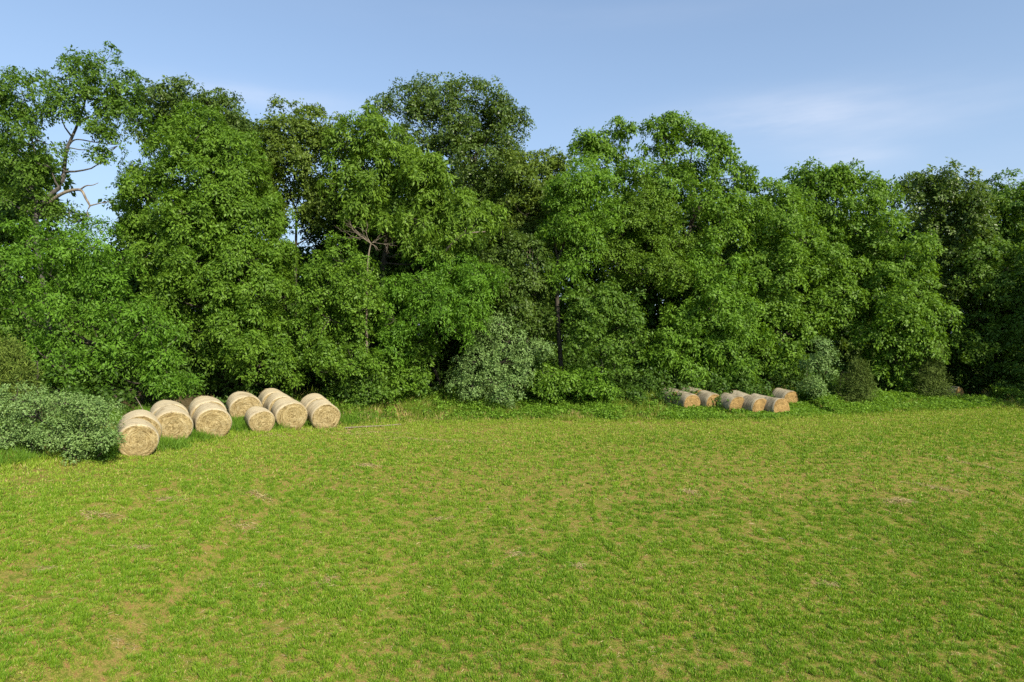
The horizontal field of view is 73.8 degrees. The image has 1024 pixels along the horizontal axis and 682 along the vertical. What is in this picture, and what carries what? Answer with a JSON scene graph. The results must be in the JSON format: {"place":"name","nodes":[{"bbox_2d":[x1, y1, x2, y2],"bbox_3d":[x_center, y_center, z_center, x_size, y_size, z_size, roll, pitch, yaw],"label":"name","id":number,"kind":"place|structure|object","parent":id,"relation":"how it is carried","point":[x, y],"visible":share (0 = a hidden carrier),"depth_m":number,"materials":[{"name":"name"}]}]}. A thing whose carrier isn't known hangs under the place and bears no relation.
{"place":"outdoors","nodes":[
{"label":"outdoors","id":0,"kind":"place"},
{"bbox_2d":[0,359,1023,681],"bbox_3d":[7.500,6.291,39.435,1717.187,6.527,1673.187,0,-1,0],"label":"ground","id":1,"kind":"structure","parent":0,"point":[116,653],"depth_m":22.73,"materials":[{"name":"green plant"}]},
{"bbox_2d":[0,176,28,306],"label":"woodland tree","id":2,"kind":"object","parent":1,"relation":"on","point":[2,241],"visible":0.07,"depth_m":44.46,"materials":[{"name":"green plant"}]},
{"bbox_2d":[0,333,50,415],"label":"red cedar","id":3,"kind":"object","parent":1,"relation":"on","point":[15,367],"visible":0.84,"depth_m":29.17,"materials":[{"name":"plant"}]},
{"bbox_2d":[0,128,79,361],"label":"woodland tree","id":4,"kind":"object","parent":1,"relation":"on","point":[8,213],"visible":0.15,"depth_m":43.84,"materials":[{"name":"green plant"}]},
{"bbox_2d":[0,231,97,386],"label":"woodland tree","id":5,"kind":"object","parent":1,"relation":"on","point":[49,278],"visible":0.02,"depth_m":44.73,"materials":[{"name":"green plant"}]},
{"bbox_2d":[0,380,126,465],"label":"autumn olive bush","id":6,"kind":"object","parent":1,"relation":"on","point":[72,434],"visible":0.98,"depth_m":26.23,"materials":[{"name":"green plant"}]},
{"bbox_2d":[0,40,155,390],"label":"hackberry tree","id":7,"kind":"object","parent":1,"relation":"on","point":[113,103],"visible":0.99,"depth_m":39.15,"materials":[{"name":"green plant"}]},
{"bbox_2d":[66,436,120,460],"bbox_3d":[-16.697,4.323,27.884,2.070,1.100,2.516,0,-1,0],"label":"honeysuckle bush","id":8,"kind":"object","parent":1,"relation":"on","point":[112,450],"visible":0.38,"depth_m":27.04,"materials":[{"name":"green plant"}]},
{"bbox_2d":[0,213,207,402],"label":"walnut tree","id":9,"kind":"object","parent":1,"relation":"on","point":[160,363],"visible":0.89,"depth_m":34.71,"materials":[{"name":"green plant"}]},
{"bbox_2d":[65,238,190,389],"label":"woodland tree","id":10,"kind":"object","parent":1,"relation":"on","point":[133,282],"visible":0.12,"depth_m":45.01,"materials":[{"name":"green plant"}]},
{"bbox_2d":[116,418,158,456],"bbox_3d":[-15.881,4.122,28.936,1.626,1.533,1.624,-4,7,-31],"label":"hay bale","id":11,"kind":"object","parent":1,"relation":"on","point":[142,439],"visible":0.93,"depth_m":28.38},
{"bbox_2d":[117,409,161,437],"bbox_3d":[-16.506,3.905,30.259,1.737,1.626,1.825,-4,7,-31],"label":"hay bale","id":12,"kind":"object","parent":1,"relation":"on","point":[150,417],"visible":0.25,"depth_m":29.91},
{"bbox_2d":[98,174,201,388],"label":"woodland tree","id":13,"kind":"object","parent":1,"relation":"on","point":[111,206],"visible":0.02,"depth_m":48.19,"materials":[{"name":"green plant"}]},
{"bbox_2d":[149,399,188,413],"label":"hay bale","id":14,"kind":"object","parent":1,"relation":"on","point":[156,406],"visible":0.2,"depth_m":32.74},
{"bbox_2d":[154,405,192,438],"bbox_3d":[-15.839,3.890,31.784,1.752,1.653,1.751,-5,9,-31],"label":"hay bale","id":15,"kind":"object","parent":1,"relation":"on","point":[177,421],"visible":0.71,"depth_m":31.22},
{"bbox_2d":[106,72,289,316],"bbox_3d":[-22.661,-7.461,48.383,12.836,22.114,7.100,0,-1,12],"label":"locust tree","id":16,"kind":"object","parent":1,"relation":"on","point":[171,97],"visible":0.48,"depth_m":47.19,"materials":[{"name":"green plant"}]},
{"bbox_2d":[0,399,395,465],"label":"tall grass","id":17,"kind":"structure","parent":1,"relation":"on","point":[239,423],"depth_m":30.98,"materials":[{"name":"green plant"}]},
{"bbox_2d":[300,393,330,407],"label":"hay bale","id":18,"kind":"object","parent":17,"relation":"on","point":[306,400],"visible":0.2,"depth_m":38.55},
{"bbox_2d":[188,396,226,417],"bbox_3d":[-15.507,3.650,34.761,1.764,1.579,1.784,-5,10,-31],"label":"hay bale","id":19,"kind":"object","parent":1,"relation":"on","point":[196,402],"visible":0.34,"depth_m":34.33},
{"bbox_2d":[192,402,231,436],"bbox_3d":[-14.726,3.921,33.476,1.731,1.633,1.730,-5,10,-31],"label":"hay bale","id":20,"kind":"object","parent":1,"relation":"on","point":[209,417],"visible":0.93,"depth_m":32.89},
{"bbox_2d":[105,100,321,397],"bbox_3d":[-17.961,-5.269,41.568,12.481,18.404,8.834,0,-1,0],"label":"elm tree","id":21,"kind":"object","parent":1,"relation":"on","point":[242,251],"visible":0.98,"depth_m":39.70,"materials":[{"name":"green plant"}]},
{"bbox_2d":[157,171,294,391],"bbox_3d":[-20.104,-4.277,47.014,9.430,15.861,7.688,0,-1,0],"label":"woodland tree","id":22,"kind":"object","parent":1,"relation":"on","point":[196,302],"visible":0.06,"depth_m":45.67,"materials":[{"name":"green plant"}]},
{"bbox_2d":[226,391,261,418],"bbox_3d":[-14.603,3.597,37.178,1.764,1.579,1.784,-5,9,-31],"label":"hay bale","id":23,"kind":"object","parent":1,"relation":"on","point":[239,403],"visible":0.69,"depth_m":36.48},
{"bbox_2d":[244,405,274,431],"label":"hay bale","id":24,"kind":"object","parent":1,"relation":"on","point":[256,417],"visible":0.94,"depth_m":34.97},
{"bbox_2d":[258,388,282,405],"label":"hay bale","id":25,"kind":"object","parent":1,"relation":"on","point":[264,395],"visible":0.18,"depth_m":38.76},
{"bbox_2d":[263,392,292,411],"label":"hay bale","id":26,"kind":"object","parent":1,"relation":"on","point":[270,400],"visible":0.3,"depth_m":37.57},
{"bbox_2d":[271,398,307,428],"bbox_3d":[-12.036,3.919,36.867,1.743,1.560,1.763,-5,11,-31],"label":"hay bale","id":27,"kind":"object","parent":1,"relation":"on","point":[285,411],"visible":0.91,"depth_m":36.27},
{"bbox_2d":[236,93,368,392],"bbox_3d":[-13.859,-6.227,45.109,9.390,19.992,5.335,0,-1,0],"label":"wild cherry tree","id":28,"kind":"object","parent":1,"relation":"on","point":[311,210],"visible":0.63,"depth_m":44.25,"materials":[{"name":"green plant"}]},
{"bbox_2d":[247,239,362,388],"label":"woodland tree","id":29,"kind":"object","parent":1,"relation":"on","point":[308,374],"visible":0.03,"depth_m":48.88,"materials":[{"name":"green plant"}]},
{"bbox_2d":[306,399,340,428],"bbox_3d":[-10.457,4.053,37.745,1.673,1.566,1.674,-5,10,-31],"label":"hay bale","id":30,"kind":"object","parent":1,"relation":"on","point":[324,413],"visible":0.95,"depth_m":37.15},
{"bbox_2d":[274,234,380,389],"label":"woodland tree","id":31,"kind":"object","parent":1,"relation":"on","point":[374,343],"visible":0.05,"depth_m":48.79,"materials":[{"name":"green plant"}]},
{"bbox_2d":[281,230,392,386],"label":"maple tree","id":32,"kind":"object","parent":1,"relation":"on","point":[325,355],"visible":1,"depth_m":40.43,"materials":[{"name":"green plant"}]},
{"bbox_2d":[335,365,394,408],"bbox_3d":[-9.071,2.908,42.218,3.690,2.879,3.694,0,-1,0],"label":"honeysuckle bush","id":33,"kind":"object","parent":1,"relation":"on","point":[376,386],"visible":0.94,"depth_m":41.37,"materials":[{"name":"green plant"}]},
{"bbox_2d":[334,219,395,401],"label":"dead tree","id":34,"kind":"object","parent":1,"relation":"on","point":[366,310],"visible":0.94,"depth_m":41.86,"materials":[{"name":"wood"}]},
{"bbox_2d":[334,167,432,383],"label":"woodland tree","id":35,"kind":"object","parent":1,"relation":"on","point":[394,211],"depth_m":51.95,"materials":[{"name":"green plant"}]},
{"bbox_2d":[297,188,488,375],"bbox_3d":[-8.130,-3.595,48.637,14.604,14.763,8.102,0,-1,0],"label":"hickory tree","id":36,"kind":"object","parent":1,"relation":"on","point":[376,256],"visible":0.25,"depth_m":46.73,"materials":[{"name":"green plant"}]},
{"bbox_2d":[371,333,445,402],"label":"hazel tree","id":37,"kind":"object","parent":1,"relation":"on","point":[397,377],"visible":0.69,"depth_m":43.06,"materials":[{"name":"green plant"}]},
{"bbox_2d":[316,102,511,346],"bbox_3d":[-6.210,-5.545,43.095,12.284,19.118,5.895,0,-1,11],"label":"hickory tree","id":38,"kind":"object","parent":1,"relation":"on","point":[457,214],"visible":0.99,"depth_m":42.19,"materials":[{"name":"green plant"}]},
{"bbox_2d":[368,139,481,385],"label":"woodland tree","id":39,"kind":"object","parent":1,"relation":"on","point":[442,367],"visible":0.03,"depth_m":51.57,"materials":[{"name":"green plant"}]},
{"bbox_2d":[370,246,514,386],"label":"locust tree","id":40,"kind":"object","parent":1,"relation":"on","point":[437,287],"visible":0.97,"depth_m":41.79,"materials":[{"name":"green plant"}]},
{"bbox_2d":[364,70,536,349],"bbox_3d":[-4.605,-8.245,51.637,13.022,24.088,8.330,0,-1,0],"label":"oak tree","id":41,"kind":"object","parent":1,"relation":"on","point":[494,121],"visible":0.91,"depth_m":50.28,"materials":[{"name":"green plant"}]},
{"bbox_2d":[410,153,521,383],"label":"woodland tree","id":42,"kind":"object","parent":1,"relation":"on","point":[454,169],"visible":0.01,"depth_m":54.89,"materials":[{"name":"green plant"}]},
{"bbox_2d":[430,187,567,387],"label":"woodland tree","id":43,"kind":"object","parent":1,"relation":"on","point":[551,262],"visible":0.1,"depth_m":51.51,"materials":[{"name":"green plant"}]},
{"bbox_2d":[444,310,557,408],"bbox_3d":[-0.660,1.295,43.891,6.531,6.563,5.575,0,-1,37],"label":"autumn olive bush","id":44,"kind":"object","parent":1,"relation":"on","point":[487,361],"visible":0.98,"depth_m":43.59,"materials":[{"name":"green plant"}]},
{"bbox_2d":[0,416,1021,681],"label":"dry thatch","id":45,"kind":"object","parent":1,"relation":"on","point":[898,498],"visible":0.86,"depth_m":23.31,"materials":[{"name":"plant"}]},
{"bbox_2d":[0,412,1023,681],"bbox_3d":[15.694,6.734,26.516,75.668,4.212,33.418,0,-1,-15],"label":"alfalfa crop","id":46,"kind":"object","parent":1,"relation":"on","point":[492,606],"visible":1,"depth_m":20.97,"materials":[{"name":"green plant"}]},
{"bbox_2d":[0,405,1023,545],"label":"verge grass","id":47,"kind":"structure","parent":1,"relation":"on","point":[822,419],"depth_m":36.67,"materials":[{"name":"green plant"}]},
{"bbox_2d":[345,424,400,427],"bbox_3d":[-7.797,4.792,38.448,3.254,0.070,0.132,0,-1,-28],"label":"fallen branch","id":48,"kind":"object","parent":47,"relation":"on","point":[371,426],"visible":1,"depth_m":38.32,"materials":[{"name":"grey wood"}]},
{"bbox_2d":[0,307,1023,420],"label":"undergrowth","id":49,"kind":"object","parent":1,"relation":"on","point":[625,382],"visible":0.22,"depth_m":48.39,"materials":[{"name":"green plant"}]},
{"bbox_2d":[476,221,561,388],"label":"vine covered tree","id":50,"kind":"object","parent":1,"relation":"on","point":[522,304],"visible":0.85,"depth_m":45.08,"materials":[{"name":"green plant"}]},
{"bbox_2d":[478,145,573,375],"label":"ash tree","id":51,"kind":"object","parent":1,"relation":"on","point":[520,172],"visible":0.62,"depth_m":48.28,"materials":[{"name":"green plant"}]},
{"bbox_2d":[521,360,580,403],"bbox_3d":[2.515,2.931,44.504,3.472,3.499,4.009,1,-1,-42],"label":"spicebush","id":52,"kind":"object","parent":1,"relation":"on","point":[551,383],"visible":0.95,"depth_m":43.91,"materials":[{"name":"green plant"}]},
{"bbox_2d":[530,189,614,366],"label":"woodland tree","id":53,"kind":"object","parent":1,"relation":"on","point":[562,304],"visible":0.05,"depth_m":56.41,"materials":[{"name":"green plant"}]},
{"bbox_2d":[531,151,632,371],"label":"black locust tree","id":54,"kind":"object","parent":1,"relation":"on","point":[565,196],"visible":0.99,"depth_m":44.71,"materials":[{"name":"green plant"}]},
{"bbox_2d":[564,361,621,403],"bbox_3d":[5.193,2.982,45.119,4.024,3.427,3.609,0,-1,0],"label":"spicebush","id":55,"kind":"object","parent":1,"relation":"on","point":[594,384],"visible":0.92,"depth_m":44.49,"materials":[{"name":"green plant"}]},
{"bbox_2d":[546,183,647,381],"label":"woodland tree","id":56,"kind":"object","parent":1,"relation":"on","point":[598,269],"visible":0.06,"depth_m":56.27,"materials":[{"name":"green plant"}]},
{"bbox_2d":[559,277,649,377],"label":"redbud tree","id":57,"kind":"object","parent":1,"relation":"on","point":[593,321],"visible":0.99,"depth_m":44.29,"materials":[{"name":"green plant"}]},
{"bbox_2d":[577,173,701,382],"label":"woodland tree","id":58,"kind":"object","parent":1,"relation":"on","point":[648,303],"visible":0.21,"depth_m":54.50,"materials":[{"name":"green plant"}]},
{"bbox_2d":[257,383,1023,425],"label":"tall grass","id":59,"kind":"structure","parent":1,"relation":"on","point":[380,408],"depth_m":42.78,"materials":[{"name":"green plant"}]},
{"bbox_2d":[590,173,716,301],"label":"elm tree","id":60,"kind":"object","parent":1,"relation":"on","point":[648,207],"visible":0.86,"depth_m":50.60,"materials":[{"name":"green plant"}]},
{"bbox_2d":[311,382,1023,422],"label":"verge weeds","id":61,"kind":"object","parent":1,"relation":"on","point":[887,400],"visible":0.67,"depth_m":44.75,"materials":[{"name":"green plant"}]},
{"bbox_2d":[660,388,679,403],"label":"hay bale","id":62,"kind":"object","parent":1,"relation":"on","point":[666,399],"visible":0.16,"depth_m":47.11},
{"bbox_2d":[564,109,781,304],"bbox_3d":[12.121,-6.983,52.337,16.608,21.363,6.321,0,-1,0],"label":"hickory tree","id":63,"kind":"object","parent":1,"relation":"on","point":[712,189],"visible":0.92,"depth_m":51.66,"materials":[{"name":"green plant"}]},
{"bbox_2d":[621,155,736,366],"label":"woodland tree","id":64,"kind":"object","parent":1,"relation":"on","point":[693,230],"visible":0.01,"depth_m":56.47,"materials":[{"name":"green plant"}]},
{"bbox_2d":[672,390,699,407],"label":"hay bale","id":65,"kind":"object","parent":1,"relation":"on","point":[687,399],"visible":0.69,"depth_m":45.96},
{"bbox_2d":[681,387,701,394],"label":"hay bale","id":66,"kind":"object","parent":1,"relation":"on","point":[693,389],"visible":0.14,"depth_m":47.34},
{"bbox_2d":[697,390,719,407],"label":"hay bale","id":67,"kind":"object","parent":1,"relation":"on","point":[705,396],"visible":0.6,"depth_m":46.22},
{"bbox_2d":[636,235,782,392],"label":"hickory tree","id":68,"kind":"object","parent":1,"relation":"on","point":[669,349],"visible":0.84,"depth_m":49.47,"materials":[{"name":"green plant"}]},
{"bbox_2d":[679,196,775,352],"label":"woodland tree","id":69,"kind":"object","parent":1,"relation":"on","point":[726,250],"depth_m":61.40,"materials":[{"name":"green plant"}]},
{"bbox_2d":[717,392,743,410],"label":"hay bale","id":70,"kind":"object","parent":1,"relation":"on","point":[735,401],"visible":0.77,"depth_m":45.55},
{"bbox_2d":[730,390,748,396],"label":"hay bale","id":71,"kind":"object","parent":1,"relation":"on","point":[739,393],"visible":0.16,"depth_m":46.61},
{"bbox_2d":[742,395,766,411],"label":"hay bale","id":72,"kind":"object","parent":1,"relation":"on","point":[754,403],"visible":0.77,"depth_m":45.14},
{"bbox_2d":[751,393,769,397],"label":"hay bale","id":73,"kind":"object","parent":1,"relation":"on","point":[758,395],"visible":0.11,"depth_m":46.39},
{"bbox_2d":[712,195,809,385],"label":"woodland tree","id":74,"kind":"object","parent":1,"relation":"on","point":[799,289],"visible":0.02,"depth_m":60.33,"materials":[{"name":"green plant"}]},
{"bbox_2d":[764,397,789,413],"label":"hay bale","id":75,"kind":"object","parent":1,"relation":"on","point":[774,404],"visible":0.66,"depth_m":44.85},
{"bbox_2d":[720,176,837,388],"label":"mulberry tree","id":76,"kind":"object","parent":1,"relation":"on","point":[773,274],"visible":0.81,"depth_m":51.36,"materials":[{"name":"green plant"}]},
{"bbox_2d":[770,388,797,402],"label":"hay bale","id":77,"kind":"object","parent":1,"relation":"on","point":[789,396],"visible":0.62,"depth_m":48.41},
{"bbox_2d":[770,221,854,377],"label":"woodland tree","id":78,"kind":"object","parent":1,"relation":"on","point":[821,306],"visible":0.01,"depth_m":61.67,"materials":[{"name":"green plant"}]},
{"bbox_2d":[795,335,843,401],"bbox_3d":[21.780,2.130,48.503,2.855,5.165,3.400,0,-1,-39],"label":"autumn olive bush","id":79,"kind":"object","parent":1,"relation":"on","point":[818,386],"visible":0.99,"depth_m":48.25,"materials":[{"name":"green plant"}]},
{"bbox_2d":[779,156,905,369],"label":"black walnut tree","id":80,"kind":"object","parent":1,"relation":"on","point":[837,182],"visible":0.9,"depth_m":53.77,"materials":[{"name":"green plant"}]},
{"bbox_2d":[792,209,912,384],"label":"woodland tree","id":81,"kind":"object","parent":1,"relation":"on","point":[845,346],"visible":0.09,"depth_m":61.21,"materials":[{"name":"green plant"}]},
{"bbox_2d":[828,356,880,402],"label":"red cedar","id":82,"kind":"object","parent":1,"relation":"on","point":[856,386],"visible":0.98,"depth_m":48.60,"materials":[{"name":"green plant"}]},
{"bbox_2d":[837,203,932,382],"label":"woodland tree","id":83,"kind":"object","parent":1,"relation":"on","point":[898,239],"depth_m":66.36,"materials":[{"name":"green plant"}]},
{"bbox_2d":[844,203,964,391],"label":"hackberry tree","id":84,"kind":"object","parent":1,"relation":"on","point":[895,305],"visible":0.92,"depth_m":52.44,"materials":[{"name":"green plant"}]},
{"bbox_2d":[871,205,995,387],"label":"woodland tree","id":85,"kind":"object","parent":1,"relation":"on","point":[903,237],"visible":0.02,"depth_m":65.83,"materials":[{"name":"green plant"}]},
{"bbox_2d":[911,341,962,398],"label":"red cedar","id":86,"kind":"object","parent":1,"relation":"on","point":[930,368],"visible":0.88,"depth_m":51.56,"materials":[{"name":"green plant"}]},
{"bbox_2d":[886,157,1002,343],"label":"oak tree","id":87,"kind":"object","parent":1,"relation":"on","point":[962,210],"visible":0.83,"depth_m":61.00,"materials":[{"name":"green plant"}]},
{"bbox_2d":[942,386,963,395],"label":"hay bale","id":88,"kind":"object","parent":1,"relation":"on","point":[959,389],"visible":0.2,"depth_m":56.91},
{"bbox_2d":[936,235,1023,385],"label":"maple tree","id":89,"kind":"object","parent":1,"relation":"on","point":[1006,290],"visible":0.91,"depth_m":59.20,"materials":[{"name":"green plant"}]},
{"bbox_2d":[936,210,1023,389],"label":"woodland tree","id":90,"kind":"object","parent":1,"relation":"on","point":[988,312],"visible":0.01,"depth_m":66.25,"materials":[{"name":"green plant"}]},
{"bbox_2d":[960,167,1023,379],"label":"ash tree","id":91,"kind":"object","parent":1,"relation":"on","point":[1011,224],"visible":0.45,"depth_m":64.51,"materials":[{"name":"green plant"}]},
{"bbox_2d":[0,0,1023,343],"label":"sky","id":92,"kind":"structure","parent":0,"point":[897,87],"materials":[{"name":"blue"}]}
]}

